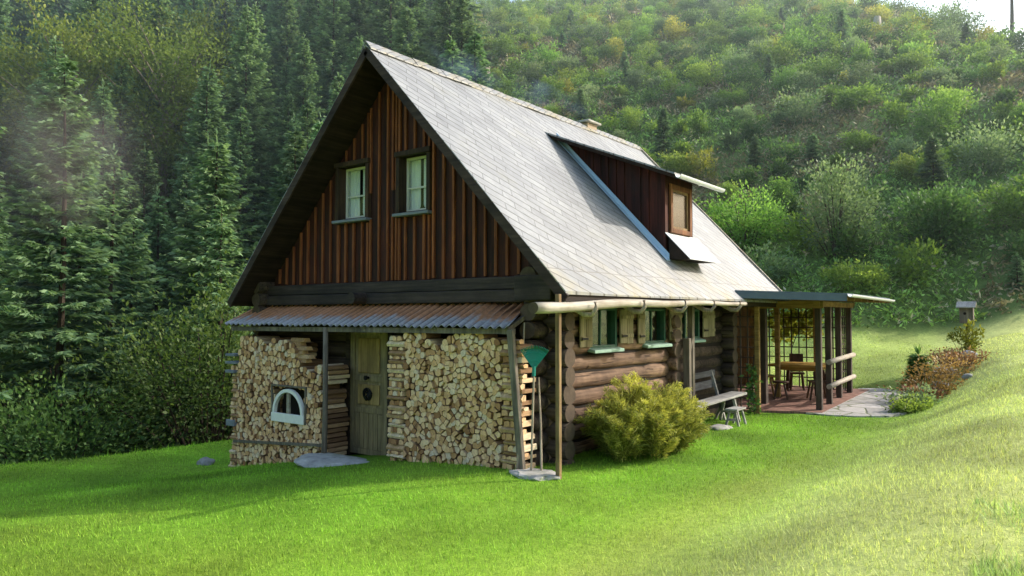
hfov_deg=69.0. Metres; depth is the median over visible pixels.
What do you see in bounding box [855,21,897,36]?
hillside bush
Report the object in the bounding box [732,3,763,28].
hillside bush
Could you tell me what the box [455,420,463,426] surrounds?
firewood log
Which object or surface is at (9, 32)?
spruce tree
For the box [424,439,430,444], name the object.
firewood log
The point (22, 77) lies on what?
broadleaf tree
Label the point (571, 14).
young spruce
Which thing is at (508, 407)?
firewood log
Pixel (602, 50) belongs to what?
hillside bush
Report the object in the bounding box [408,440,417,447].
firewood log
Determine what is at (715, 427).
field stone
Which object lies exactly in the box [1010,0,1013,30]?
bare trunk
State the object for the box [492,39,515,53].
hillside bush
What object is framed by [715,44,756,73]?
hillside bush
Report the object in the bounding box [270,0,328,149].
spruce tree
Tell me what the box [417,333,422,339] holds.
firewood log
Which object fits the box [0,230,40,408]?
spruce tree
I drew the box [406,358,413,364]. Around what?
firewood log
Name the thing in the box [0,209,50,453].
spruce tree
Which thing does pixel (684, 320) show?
window
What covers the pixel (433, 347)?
firewood log
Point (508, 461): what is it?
firewood log
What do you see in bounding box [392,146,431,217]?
gable window
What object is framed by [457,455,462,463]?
firewood log
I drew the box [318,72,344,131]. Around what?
spruce tree
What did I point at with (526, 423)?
firewood log
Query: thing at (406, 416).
firewood log
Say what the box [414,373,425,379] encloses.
firewood log
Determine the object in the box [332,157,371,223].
gable window
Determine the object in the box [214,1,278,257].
spruce tree
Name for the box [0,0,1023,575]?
ground
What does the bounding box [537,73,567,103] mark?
hillside bush
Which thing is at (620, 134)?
hillside bush
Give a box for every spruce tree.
[0,0,25,148]
[0,14,18,121]
[0,32,23,164]
[0,37,20,201]
[0,50,146,457]
[0,77,73,264]
[0,112,32,224]
[0,126,50,446]
[0,172,42,407]
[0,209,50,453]
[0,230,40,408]
[1,35,100,340]
[2,5,15,66]
[6,11,52,154]
[7,0,36,41]
[7,0,62,60]
[8,0,42,87]
[12,140,121,414]
[15,73,75,258]
[15,112,104,392]
[17,0,60,88]
[17,173,134,448]
[22,145,174,454]
[38,0,68,27]
[43,13,76,90]
[46,0,72,23]
[57,0,130,169]
[65,1,88,55]
[67,0,86,89]
[68,78,140,288]
[76,297,135,448]
[80,10,124,146]
[92,0,133,128]
[96,213,168,445]
[97,54,159,266]
[99,141,172,330]
[104,175,161,399]
[107,0,141,72]
[114,61,144,168]
[116,184,179,444]
[121,64,171,217]
[124,1,144,25]
[127,0,176,128]
[127,0,189,183]
[133,128,259,451]
[141,203,245,443]
[145,131,241,362]
[150,70,254,355]
[154,157,203,369]
[158,198,253,446]
[160,0,182,31]
[162,104,211,237]
[168,8,204,150]
[170,60,249,272]
[171,0,218,79]
[175,0,218,117]
[182,0,219,77]
[209,0,231,35]
[209,0,236,71]
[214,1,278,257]
[216,0,248,32]
[216,17,281,180]
[218,107,264,333]
[219,5,257,84]
[223,0,283,73]
[229,1,283,221]
[249,0,285,60]
[254,0,300,99]
[256,27,282,127]
[257,63,302,193]
[257,90,304,235]
[258,112,304,236]
[259,120,307,228]
[262,32,325,214]
[264,0,306,135]
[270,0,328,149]
[276,0,306,60]
[279,92,317,193]
[293,0,335,93]
[294,0,360,132]
[295,0,338,94]
[303,114,323,153]
[316,1,342,61]
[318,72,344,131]
[320,0,383,121]
[328,0,364,67]
[340,0,369,69]
[340,33,363,83]
[359,0,411,50]
[361,0,389,41]
[373,20,388,42]
[388,21,406,54]
[389,0,435,61]
[392,6,424,60]
[397,0,438,64]
[421,0,470,70]
[423,0,467,66]
[437,0,498,67]
[438,0,491,86]
[439,34,471,79]
[460,27,495,86]
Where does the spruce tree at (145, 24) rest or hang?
on the ground at (994, 324)
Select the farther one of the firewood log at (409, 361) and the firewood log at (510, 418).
the firewood log at (409, 361)
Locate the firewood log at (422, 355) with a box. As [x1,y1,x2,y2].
[420,352,426,358]
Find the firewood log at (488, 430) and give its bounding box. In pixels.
[486,427,494,434]
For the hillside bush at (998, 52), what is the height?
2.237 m
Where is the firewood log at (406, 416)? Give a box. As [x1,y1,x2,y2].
[404,413,411,418]
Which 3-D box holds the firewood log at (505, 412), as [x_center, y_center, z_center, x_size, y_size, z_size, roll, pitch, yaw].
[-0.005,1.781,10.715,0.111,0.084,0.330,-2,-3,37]
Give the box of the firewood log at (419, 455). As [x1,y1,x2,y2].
[416,452,421,459]
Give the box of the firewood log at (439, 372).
[436,368,443,375]
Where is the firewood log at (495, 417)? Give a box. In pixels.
[493,411,502,419]
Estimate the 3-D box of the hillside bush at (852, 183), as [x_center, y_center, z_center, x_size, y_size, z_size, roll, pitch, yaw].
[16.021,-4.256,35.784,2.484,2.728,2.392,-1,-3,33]
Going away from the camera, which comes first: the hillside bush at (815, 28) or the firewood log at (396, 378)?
the firewood log at (396, 378)
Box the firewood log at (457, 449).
[454,446,464,453]
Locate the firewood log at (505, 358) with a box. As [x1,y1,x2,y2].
[503,356,508,362]
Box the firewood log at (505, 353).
[499,350,523,356]
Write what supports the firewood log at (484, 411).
on the firewood log
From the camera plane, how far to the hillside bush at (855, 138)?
44.03 m
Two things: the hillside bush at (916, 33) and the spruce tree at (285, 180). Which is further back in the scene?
the hillside bush at (916, 33)
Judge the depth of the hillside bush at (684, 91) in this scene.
60.69 m
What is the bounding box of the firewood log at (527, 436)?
[523,432,534,440]
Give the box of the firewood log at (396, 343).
[387,341,404,346]
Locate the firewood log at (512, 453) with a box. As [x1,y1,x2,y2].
[503,451,528,456]
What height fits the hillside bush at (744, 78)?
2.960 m
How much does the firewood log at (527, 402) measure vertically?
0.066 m
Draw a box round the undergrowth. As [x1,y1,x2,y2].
[428,0,1023,329]
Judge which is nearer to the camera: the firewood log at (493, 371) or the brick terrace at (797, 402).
the firewood log at (493, 371)
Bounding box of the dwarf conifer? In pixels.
[902,344,933,383]
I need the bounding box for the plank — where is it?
[233,440,321,446]
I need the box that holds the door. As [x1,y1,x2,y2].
[350,332,386,454]
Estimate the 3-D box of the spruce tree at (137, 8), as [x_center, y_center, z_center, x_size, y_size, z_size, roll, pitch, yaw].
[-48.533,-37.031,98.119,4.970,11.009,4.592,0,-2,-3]
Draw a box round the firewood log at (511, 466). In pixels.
[507,464,514,469]
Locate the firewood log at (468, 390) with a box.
[466,388,473,394]
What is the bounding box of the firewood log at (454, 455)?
[451,452,459,458]
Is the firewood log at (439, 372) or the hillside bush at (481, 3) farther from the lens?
the hillside bush at (481, 3)
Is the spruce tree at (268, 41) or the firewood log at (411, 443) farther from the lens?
the spruce tree at (268, 41)
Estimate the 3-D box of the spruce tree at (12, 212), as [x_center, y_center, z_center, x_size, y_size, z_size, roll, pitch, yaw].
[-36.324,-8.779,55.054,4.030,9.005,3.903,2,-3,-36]
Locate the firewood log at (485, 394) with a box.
[482,390,491,397]
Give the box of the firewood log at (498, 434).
[495,431,502,437]
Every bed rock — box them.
[961,373,972,379]
[962,350,977,356]
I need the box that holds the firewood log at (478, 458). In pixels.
[474,455,484,461]
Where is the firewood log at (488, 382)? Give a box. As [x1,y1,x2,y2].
[485,379,491,386]
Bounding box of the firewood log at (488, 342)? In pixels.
[486,340,491,346]
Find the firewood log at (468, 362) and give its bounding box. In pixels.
[466,360,474,366]
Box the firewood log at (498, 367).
[495,363,507,371]
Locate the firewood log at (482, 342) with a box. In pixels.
[478,339,490,344]
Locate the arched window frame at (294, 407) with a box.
[271,384,308,424]
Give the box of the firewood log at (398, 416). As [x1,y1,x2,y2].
[386,413,403,418]
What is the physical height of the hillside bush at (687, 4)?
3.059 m
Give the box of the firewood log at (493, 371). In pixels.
[490,368,502,374]
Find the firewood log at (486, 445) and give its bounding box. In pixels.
[484,440,490,447]
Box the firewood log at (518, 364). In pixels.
[501,363,527,367]
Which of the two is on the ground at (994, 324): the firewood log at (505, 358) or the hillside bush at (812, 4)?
the hillside bush at (812, 4)
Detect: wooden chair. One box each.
[789,353,804,389]
[806,372,825,399]
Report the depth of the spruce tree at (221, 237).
23.54 m
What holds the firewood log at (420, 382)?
on the firewood stack
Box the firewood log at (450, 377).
[448,374,456,380]
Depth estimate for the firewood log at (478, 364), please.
10.92 m
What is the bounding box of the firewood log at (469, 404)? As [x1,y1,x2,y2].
[465,401,474,407]
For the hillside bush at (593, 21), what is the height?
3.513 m
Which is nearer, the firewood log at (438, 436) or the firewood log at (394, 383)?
the firewood log at (438, 436)
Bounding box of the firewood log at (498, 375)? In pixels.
[494,372,506,378]
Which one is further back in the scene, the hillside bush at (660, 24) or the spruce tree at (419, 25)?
the hillside bush at (660, 24)
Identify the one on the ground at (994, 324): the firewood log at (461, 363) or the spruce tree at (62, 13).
the spruce tree at (62, 13)
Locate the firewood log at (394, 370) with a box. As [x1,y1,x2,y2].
[387,368,404,373]
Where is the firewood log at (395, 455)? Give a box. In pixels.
[386,453,405,458]
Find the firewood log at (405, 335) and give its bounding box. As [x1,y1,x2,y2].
[403,333,413,338]
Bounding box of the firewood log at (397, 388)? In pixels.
[388,387,407,390]
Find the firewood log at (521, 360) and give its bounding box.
[517,357,527,362]
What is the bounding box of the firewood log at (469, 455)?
[467,451,475,458]
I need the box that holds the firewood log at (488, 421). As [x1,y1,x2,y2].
[486,417,496,423]
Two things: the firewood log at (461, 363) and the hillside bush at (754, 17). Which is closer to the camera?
the firewood log at (461, 363)
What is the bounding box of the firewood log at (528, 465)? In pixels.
[525,462,535,468]
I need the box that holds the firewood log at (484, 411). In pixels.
[482,408,489,414]
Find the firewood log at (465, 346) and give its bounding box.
[461,343,469,349]
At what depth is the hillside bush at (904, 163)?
38.66 m
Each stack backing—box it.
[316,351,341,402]
[405,343,532,462]
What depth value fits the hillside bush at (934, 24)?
71.30 m
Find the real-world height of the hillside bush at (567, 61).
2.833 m
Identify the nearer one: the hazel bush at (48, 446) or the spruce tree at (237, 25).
the hazel bush at (48, 446)
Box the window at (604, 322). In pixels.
[587,308,623,353]
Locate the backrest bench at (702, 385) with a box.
[695,370,725,423]
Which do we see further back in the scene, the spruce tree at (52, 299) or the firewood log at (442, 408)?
the spruce tree at (52, 299)
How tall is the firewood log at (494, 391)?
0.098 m
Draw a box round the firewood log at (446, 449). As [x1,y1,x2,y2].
[444,446,453,452]
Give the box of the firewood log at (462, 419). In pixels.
[460,415,467,422]
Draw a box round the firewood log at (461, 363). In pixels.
[458,359,466,366]
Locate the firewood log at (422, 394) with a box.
[419,391,425,397]
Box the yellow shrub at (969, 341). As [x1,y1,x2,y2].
[945,319,986,350]
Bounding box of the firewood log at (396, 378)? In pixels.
[389,377,404,380]
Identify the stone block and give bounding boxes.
[226,419,237,426]
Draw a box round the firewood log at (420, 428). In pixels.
[417,425,423,431]
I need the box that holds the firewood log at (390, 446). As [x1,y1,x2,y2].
[386,443,407,451]
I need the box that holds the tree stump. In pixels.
[873,15,880,24]
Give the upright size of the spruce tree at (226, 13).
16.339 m
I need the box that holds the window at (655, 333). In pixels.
[642,308,671,347]
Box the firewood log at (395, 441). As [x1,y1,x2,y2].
[391,438,400,444]
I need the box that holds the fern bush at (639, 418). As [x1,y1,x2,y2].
[573,371,714,462]
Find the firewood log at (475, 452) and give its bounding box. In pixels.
[472,449,478,456]
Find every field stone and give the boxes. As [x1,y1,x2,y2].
[196,457,214,465]
[708,424,732,430]
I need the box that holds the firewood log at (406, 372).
[404,370,409,375]
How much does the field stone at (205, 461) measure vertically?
0.235 m
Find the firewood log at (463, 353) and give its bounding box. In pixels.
[460,349,469,356]
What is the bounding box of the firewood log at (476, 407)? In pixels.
[474,405,480,410]
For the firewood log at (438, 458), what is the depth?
11.32 m
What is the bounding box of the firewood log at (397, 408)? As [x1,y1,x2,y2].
[388,405,407,410]
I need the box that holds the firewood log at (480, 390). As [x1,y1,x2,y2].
[478,388,486,394]
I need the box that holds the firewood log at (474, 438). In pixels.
[472,433,479,441]
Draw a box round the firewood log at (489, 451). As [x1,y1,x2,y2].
[487,448,493,455]
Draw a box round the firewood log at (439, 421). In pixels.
[436,418,442,425]
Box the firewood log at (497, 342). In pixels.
[494,339,503,345]
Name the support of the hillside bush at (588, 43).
on the ground at (994, 324)
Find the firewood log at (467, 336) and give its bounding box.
[465,334,474,338]
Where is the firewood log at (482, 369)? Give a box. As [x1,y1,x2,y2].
[479,366,487,371]
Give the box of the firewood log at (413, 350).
[411,347,416,353]
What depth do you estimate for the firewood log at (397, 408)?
11.91 m
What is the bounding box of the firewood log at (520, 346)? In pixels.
[516,344,533,349]
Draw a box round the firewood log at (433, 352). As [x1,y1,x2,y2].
[430,349,436,354]
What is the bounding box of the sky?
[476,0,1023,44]
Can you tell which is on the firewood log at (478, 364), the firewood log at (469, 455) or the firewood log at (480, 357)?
the firewood log at (480, 357)
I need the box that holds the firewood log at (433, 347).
[431,343,441,349]
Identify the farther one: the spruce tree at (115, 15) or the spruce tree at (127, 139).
the spruce tree at (115, 15)
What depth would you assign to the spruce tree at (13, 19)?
92.28 m
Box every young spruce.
[556,31,567,49]
[564,13,573,34]
[566,10,574,27]
[572,89,588,120]
[610,108,617,122]
[618,50,629,70]
[621,60,631,83]
[650,105,674,156]
[699,102,707,115]
[742,134,767,173]
[761,54,779,80]
[777,7,786,23]
[800,134,822,166]
[805,14,817,32]
[833,8,850,41]
[914,132,953,196]
[957,21,976,51]
[1003,252,1023,291]
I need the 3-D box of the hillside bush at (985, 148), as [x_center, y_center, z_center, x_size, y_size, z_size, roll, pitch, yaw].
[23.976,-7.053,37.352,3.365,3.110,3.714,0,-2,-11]
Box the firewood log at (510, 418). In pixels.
[503,416,525,421]
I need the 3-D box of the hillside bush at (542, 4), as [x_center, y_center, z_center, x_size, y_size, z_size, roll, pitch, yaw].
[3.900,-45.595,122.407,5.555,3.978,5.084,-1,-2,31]
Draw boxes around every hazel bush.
[0,312,203,462]
[0,369,177,465]
[0,398,67,458]
[66,250,253,452]
[124,298,247,445]
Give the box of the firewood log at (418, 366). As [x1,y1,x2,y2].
[416,363,427,369]
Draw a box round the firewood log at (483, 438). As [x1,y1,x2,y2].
[480,435,488,440]
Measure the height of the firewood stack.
2.883 m
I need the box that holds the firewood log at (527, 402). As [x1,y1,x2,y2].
[522,400,531,405]
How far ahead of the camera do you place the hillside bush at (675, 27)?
85.86 m
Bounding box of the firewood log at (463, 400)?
[461,398,469,405]
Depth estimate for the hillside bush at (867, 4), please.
93.36 m
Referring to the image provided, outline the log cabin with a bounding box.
[225,41,791,478]
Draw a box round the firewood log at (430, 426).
[428,423,433,429]
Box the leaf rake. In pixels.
[521,345,548,469]
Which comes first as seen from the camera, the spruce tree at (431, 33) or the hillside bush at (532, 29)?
the spruce tree at (431, 33)
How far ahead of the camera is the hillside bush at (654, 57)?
75.73 m
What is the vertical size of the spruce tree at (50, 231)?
15.242 m
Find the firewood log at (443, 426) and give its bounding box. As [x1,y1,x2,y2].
[440,423,448,429]
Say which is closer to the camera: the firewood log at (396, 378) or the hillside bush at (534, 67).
the firewood log at (396, 378)
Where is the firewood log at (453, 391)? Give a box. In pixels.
[450,388,458,394]
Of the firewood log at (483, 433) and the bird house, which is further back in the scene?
the bird house
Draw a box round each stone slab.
[225,353,240,355]
[225,360,238,363]
[225,369,237,372]
[294,452,368,467]
[509,468,559,480]
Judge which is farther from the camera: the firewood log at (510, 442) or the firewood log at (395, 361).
the firewood log at (395, 361)
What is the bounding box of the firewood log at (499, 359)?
[495,355,502,362]
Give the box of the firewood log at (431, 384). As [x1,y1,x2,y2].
[428,381,442,388]
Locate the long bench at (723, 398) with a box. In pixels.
[697,391,746,421]
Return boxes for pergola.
[735,290,894,413]
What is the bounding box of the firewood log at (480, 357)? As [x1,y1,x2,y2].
[478,353,484,360]
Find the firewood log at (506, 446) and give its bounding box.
[504,444,509,450]
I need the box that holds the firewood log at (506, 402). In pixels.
[503,401,510,404]
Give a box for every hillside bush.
[476,0,488,10]
[481,36,495,51]
[487,28,529,58]
[490,6,509,27]
[490,68,503,80]
[490,78,516,92]
[492,0,518,17]
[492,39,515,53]
[500,20,526,31]
[514,4,542,21]
[514,17,527,25]
[514,54,556,87]
[519,1,551,15]
[525,24,545,43]
[525,39,564,67]
[529,15,554,34]
[530,0,549,7]
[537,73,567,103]
[538,65,579,90]
[541,24,559,38]
[543,101,564,114]
[547,8,568,25]
[550,54,581,75]
[557,1,568,9]
[561,3,583,16]
[565,24,586,41]
[567,84,603,107]
[575,18,610,40]
[576,34,597,53]
[577,1,608,21]
[580,10,602,27]
[580,83,601,98]
[584,13,603,29]
[585,42,619,62]
[605,34,627,52]
[609,7,624,16]
[612,2,623,8]
[612,129,631,142]
[614,19,632,37]
[615,9,633,23]
[615,104,645,129]
[618,16,646,29]
[621,64,648,89]
[629,0,640,6]
[631,11,661,33]
[631,22,653,41]
[636,39,660,55]
[639,5,656,15]
[640,0,660,8]
[645,60,672,77]
[648,53,668,67]
[651,12,674,35]
[653,2,665,9]
[654,15,691,42]
[655,149,706,177]
[662,45,685,58]
[665,5,682,16]
[669,37,705,64]
[670,83,698,100]
[674,36,693,47]
[676,0,698,11]
[676,5,717,34]
[677,54,703,79]
[679,8,707,27]
[682,53,726,87]
[684,108,714,138]
[687,14,727,38]
[694,179,806,253]
[695,0,712,8]
[700,33,730,49]
[703,0,730,19]
[707,25,733,41]
[713,84,749,106]
[713,180,742,202]
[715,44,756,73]
[718,62,772,90]
[726,0,740,7]
[727,23,773,45]
[730,102,756,123]
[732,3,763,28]
[733,118,766,142]
[746,38,772,63]
[751,3,775,24]
[753,37,805,69]
[762,176,800,206]
[766,84,829,127]
[768,35,782,47]
[769,64,801,95]
[770,15,804,34]
[775,146,899,258]
[778,0,807,11]
[778,24,803,56]
[778,24,829,59]
[789,53,847,82]
[795,8,840,30]
[799,12,831,41]
[802,3,821,18]
[805,0,844,5]
[808,0,833,9]
[816,254,893,295]
[822,169,871,224]
[825,0,860,16]
[828,82,888,112]
[837,59,879,88]
[837,129,884,152]
[843,34,865,52]
[845,0,858,5]
[848,39,873,67]
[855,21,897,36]
[856,0,889,12]
[860,5,876,17]
[861,3,894,22]
[875,173,992,249]
[886,0,929,15]
[886,148,924,180]
[888,183,990,255]
[891,47,932,76]
[894,21,939,41]
[895,4,921,16]
[895,11,912,28]
[895,37,932,56]
[902,4,956,34]
[903,21,927,35]
[908,83,976,151]
[920,66,952,83]
[923,84,979,117]
[932,0,973,27]
[932,5,964,30]
[940,116,1023,175]
[957,62,1008,83]
[961,179,1023,234]
[964,24,996,42]
[978,30,1015,59]
[983,41,1011,65]
[986,163,1023,229]
[993,179,1019,197]
[1001,99,1023,130]
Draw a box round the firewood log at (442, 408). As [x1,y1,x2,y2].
[439,405,447,410]
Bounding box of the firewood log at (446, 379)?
[443,375,452,382]
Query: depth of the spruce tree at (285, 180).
32.78 m
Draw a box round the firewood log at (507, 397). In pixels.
[500,393,525,401]
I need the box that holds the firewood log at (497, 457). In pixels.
[494,453,505,460]
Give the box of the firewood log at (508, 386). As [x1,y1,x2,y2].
[502,383,524,389]
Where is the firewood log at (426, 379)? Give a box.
[423,375,433,381]
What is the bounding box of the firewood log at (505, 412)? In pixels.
[501,409,511,415]
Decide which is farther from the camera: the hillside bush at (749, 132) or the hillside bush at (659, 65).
the hillside bush at (659, 65)
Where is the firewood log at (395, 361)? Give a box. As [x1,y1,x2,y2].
[388,359,405,363]
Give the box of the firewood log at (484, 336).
[478,334,497,339]
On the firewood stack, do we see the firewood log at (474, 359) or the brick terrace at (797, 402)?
the firewood log at (474, 359)
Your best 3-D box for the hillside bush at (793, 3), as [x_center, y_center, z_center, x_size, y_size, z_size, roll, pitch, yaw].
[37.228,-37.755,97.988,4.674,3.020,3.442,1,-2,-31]
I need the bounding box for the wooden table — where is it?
[768,361,825,395]
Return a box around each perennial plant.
[874,382,949,405]
[875,362,967,396]
[881,392,937,413]
[908,345,992,379]
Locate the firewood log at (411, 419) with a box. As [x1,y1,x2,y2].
[409,416,415,422]
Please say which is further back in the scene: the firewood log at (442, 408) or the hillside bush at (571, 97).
the hillside bush at (571, 97)
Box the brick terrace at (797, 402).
[737,384,869,413]
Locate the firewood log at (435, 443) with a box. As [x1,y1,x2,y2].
[433,440,439,446]
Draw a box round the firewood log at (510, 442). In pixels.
[503,440,525,445]
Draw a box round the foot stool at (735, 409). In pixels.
[725,406,746,426]
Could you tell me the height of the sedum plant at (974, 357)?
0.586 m
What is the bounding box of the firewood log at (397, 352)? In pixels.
[388,350,405,355]
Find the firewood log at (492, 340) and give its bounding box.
[491,337,506,344]
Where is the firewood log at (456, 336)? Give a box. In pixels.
[454,334,460,339]
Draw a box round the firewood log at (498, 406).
[495,402,511,410]
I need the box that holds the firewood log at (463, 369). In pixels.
[461,367,468,372]
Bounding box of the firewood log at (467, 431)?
[464,428,471,434]
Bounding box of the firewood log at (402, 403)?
[399,399,410,405]
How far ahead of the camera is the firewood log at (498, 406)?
10.66 m
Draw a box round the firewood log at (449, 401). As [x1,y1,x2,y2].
[446,398,452,404]
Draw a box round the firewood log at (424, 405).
[422,402,427,408]
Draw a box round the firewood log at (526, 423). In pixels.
[522,420,531,426]
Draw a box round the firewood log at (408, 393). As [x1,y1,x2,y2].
[406,389,414,397]
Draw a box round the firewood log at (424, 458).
[422,455,430,462]
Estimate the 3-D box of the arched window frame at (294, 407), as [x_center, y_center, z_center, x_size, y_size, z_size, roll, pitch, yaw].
[-4.023,2.125,13.711,1.040,0.675,0.290,-2,-3,37]
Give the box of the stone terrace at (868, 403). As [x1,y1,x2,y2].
[806,388,907,417]
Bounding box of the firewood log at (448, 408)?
[445,405,451,411]
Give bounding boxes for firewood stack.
[228,334,536,467]
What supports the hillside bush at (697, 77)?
on the ground at (994, 324)
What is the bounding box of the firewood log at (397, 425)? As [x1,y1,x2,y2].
[388,422,406,427]
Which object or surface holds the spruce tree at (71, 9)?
on the ground at (994, 324)
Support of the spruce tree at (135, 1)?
on the ground at (994, 324)
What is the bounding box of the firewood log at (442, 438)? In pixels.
[439,435,450,442]
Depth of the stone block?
14.65 m
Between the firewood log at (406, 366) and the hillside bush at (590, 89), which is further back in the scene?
the hillside bush at (590, 89)
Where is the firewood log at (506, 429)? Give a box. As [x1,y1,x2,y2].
[500,427,526,434]
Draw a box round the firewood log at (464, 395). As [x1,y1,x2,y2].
[462,390,467,397]
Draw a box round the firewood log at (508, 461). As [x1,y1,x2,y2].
[500,459,516,463]
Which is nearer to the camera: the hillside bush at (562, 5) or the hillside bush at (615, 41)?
the hillside bush at (615, 41)
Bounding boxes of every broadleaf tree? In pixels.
[0,0,159,197]
[61,0,241,246]
[114,0,271,153]
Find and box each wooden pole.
[516,323,524,469]
[538,377,542,470]
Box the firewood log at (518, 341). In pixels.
[501,339,523,343]
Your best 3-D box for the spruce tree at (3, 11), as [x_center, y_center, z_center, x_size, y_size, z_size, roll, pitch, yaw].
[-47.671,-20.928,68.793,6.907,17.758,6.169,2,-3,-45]
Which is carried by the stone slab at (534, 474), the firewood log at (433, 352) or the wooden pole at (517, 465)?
the wooden pole at (517, 465)
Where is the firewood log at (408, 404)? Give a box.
[406,400,411,407]
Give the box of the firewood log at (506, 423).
[504,420,509,426]
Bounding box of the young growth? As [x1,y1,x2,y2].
[467,0,1023,291]
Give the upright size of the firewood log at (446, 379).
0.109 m
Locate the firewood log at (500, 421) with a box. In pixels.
[497,418,508,424]
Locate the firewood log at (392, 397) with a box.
[386,395,408,400]
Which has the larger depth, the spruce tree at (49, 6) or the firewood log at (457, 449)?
the spruce tree at (49, 6)
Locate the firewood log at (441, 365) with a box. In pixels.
[438,363,448,368]
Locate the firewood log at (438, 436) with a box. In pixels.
[436,433,441,440]
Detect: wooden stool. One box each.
[768,374,774,395]
[773,380,788,399]
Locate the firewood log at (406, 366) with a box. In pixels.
[403,362,410,369]
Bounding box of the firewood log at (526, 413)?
[522,409,531,416]
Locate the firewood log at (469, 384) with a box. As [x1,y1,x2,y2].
[467,382,472,387]
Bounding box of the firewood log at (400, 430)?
[397,428,403,433]
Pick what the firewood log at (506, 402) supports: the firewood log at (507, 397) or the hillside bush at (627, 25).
the firewood log at (507, 397)
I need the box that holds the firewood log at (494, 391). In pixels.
[492,389,503,395]
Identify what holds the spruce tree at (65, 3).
on the ground at (994, 324)
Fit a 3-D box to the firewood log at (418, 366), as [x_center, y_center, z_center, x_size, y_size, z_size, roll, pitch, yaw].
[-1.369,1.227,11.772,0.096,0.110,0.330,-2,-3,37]
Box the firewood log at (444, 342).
[442,339,451,345]
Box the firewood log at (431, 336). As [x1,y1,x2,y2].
[422,333,440,339]
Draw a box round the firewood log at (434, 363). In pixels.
[431,359,437,365]
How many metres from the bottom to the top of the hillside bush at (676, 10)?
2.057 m
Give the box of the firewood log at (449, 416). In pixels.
[447,413,453,419]
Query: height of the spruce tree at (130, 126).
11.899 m
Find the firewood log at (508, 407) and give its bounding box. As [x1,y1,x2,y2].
[501,405,528,410]
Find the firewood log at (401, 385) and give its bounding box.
[398,381,403,387]
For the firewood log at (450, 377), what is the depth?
11.28 m
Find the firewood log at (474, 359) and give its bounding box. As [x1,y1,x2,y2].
[471,356,479,362]
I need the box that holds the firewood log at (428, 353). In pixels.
[426,349,431,356]
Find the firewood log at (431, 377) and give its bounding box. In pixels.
[428,374,442,380]
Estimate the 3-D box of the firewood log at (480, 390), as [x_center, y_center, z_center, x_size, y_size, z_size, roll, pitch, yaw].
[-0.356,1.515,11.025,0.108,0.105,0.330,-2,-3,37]
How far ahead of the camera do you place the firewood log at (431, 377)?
11.49 m
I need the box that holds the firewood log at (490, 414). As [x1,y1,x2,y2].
[486,411,493,418]
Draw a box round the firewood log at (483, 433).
[480,430,489,436]
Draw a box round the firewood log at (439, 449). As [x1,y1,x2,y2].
[436,445,443,452]
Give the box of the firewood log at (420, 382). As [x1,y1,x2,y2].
[418,380,424,385]
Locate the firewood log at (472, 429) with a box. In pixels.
[470,426,477,433]
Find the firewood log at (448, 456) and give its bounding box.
[445,453,454,459]
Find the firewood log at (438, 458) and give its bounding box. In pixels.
[436,456,444,462]
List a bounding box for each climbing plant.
[739,355,763,413]
[767,308,823,382]
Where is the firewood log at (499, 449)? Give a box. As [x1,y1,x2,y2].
[495,444,504,453]
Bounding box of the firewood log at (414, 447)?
[412,443,419,450]
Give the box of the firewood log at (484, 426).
[481,422,487,429]
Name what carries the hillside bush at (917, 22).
on the ground at (994, 324)
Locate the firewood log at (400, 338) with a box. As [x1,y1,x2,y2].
[397,336,406,340]
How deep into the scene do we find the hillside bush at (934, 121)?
41.93 m
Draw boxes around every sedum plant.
[896,384,947,402]
[922,346,966,365]
[927,346,996,367]
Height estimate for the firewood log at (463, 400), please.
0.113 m
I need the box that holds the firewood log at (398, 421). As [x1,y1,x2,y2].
[395,419,408,423]
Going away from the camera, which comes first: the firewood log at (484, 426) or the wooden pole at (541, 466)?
the wooden pole at (541, 466)
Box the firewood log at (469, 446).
[465,443,474,450]
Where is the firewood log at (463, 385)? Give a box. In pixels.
[460,382,467,387]
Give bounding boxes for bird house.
[956,301,976,346]
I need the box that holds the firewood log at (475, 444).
[473,442,481,448]
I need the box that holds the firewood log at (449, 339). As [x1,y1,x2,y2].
[447,336,451,343]
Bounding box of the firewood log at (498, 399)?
[496,397,506,401]
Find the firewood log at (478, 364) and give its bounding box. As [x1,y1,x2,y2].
[475,361,484,368]
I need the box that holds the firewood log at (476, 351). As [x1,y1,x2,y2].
[474,348,480,354]
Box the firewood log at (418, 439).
[416,436,423,442]
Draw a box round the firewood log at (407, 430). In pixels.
[404,427,411,434]
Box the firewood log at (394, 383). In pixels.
[392,381,398,386]
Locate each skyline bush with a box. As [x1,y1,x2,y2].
[937,0,999,32]
[988,22,1023,51]
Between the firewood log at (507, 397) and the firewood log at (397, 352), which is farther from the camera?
the firewood log at (397, 352)
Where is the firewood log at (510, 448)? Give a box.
[508,445,515,451]
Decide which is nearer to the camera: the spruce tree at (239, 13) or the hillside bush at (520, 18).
the spruce tree at (239, 13)
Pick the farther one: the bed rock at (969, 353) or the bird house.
the bird house
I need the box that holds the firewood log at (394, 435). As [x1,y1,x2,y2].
[387,432,407,439]
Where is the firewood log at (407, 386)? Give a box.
[404,383,412,388]
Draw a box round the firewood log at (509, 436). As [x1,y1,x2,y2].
[506,433,513,440]
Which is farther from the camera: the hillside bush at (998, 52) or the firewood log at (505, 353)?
the hillside bush at (998, 52)
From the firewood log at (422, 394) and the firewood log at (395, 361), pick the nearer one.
the firewood log at (422, 394)
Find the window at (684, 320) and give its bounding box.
[682,309,705,342]
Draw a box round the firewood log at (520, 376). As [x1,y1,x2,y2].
[501,373,526,378]
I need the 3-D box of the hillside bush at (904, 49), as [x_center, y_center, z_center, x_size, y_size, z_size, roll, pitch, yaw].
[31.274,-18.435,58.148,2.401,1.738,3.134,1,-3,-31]
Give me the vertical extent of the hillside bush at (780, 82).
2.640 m

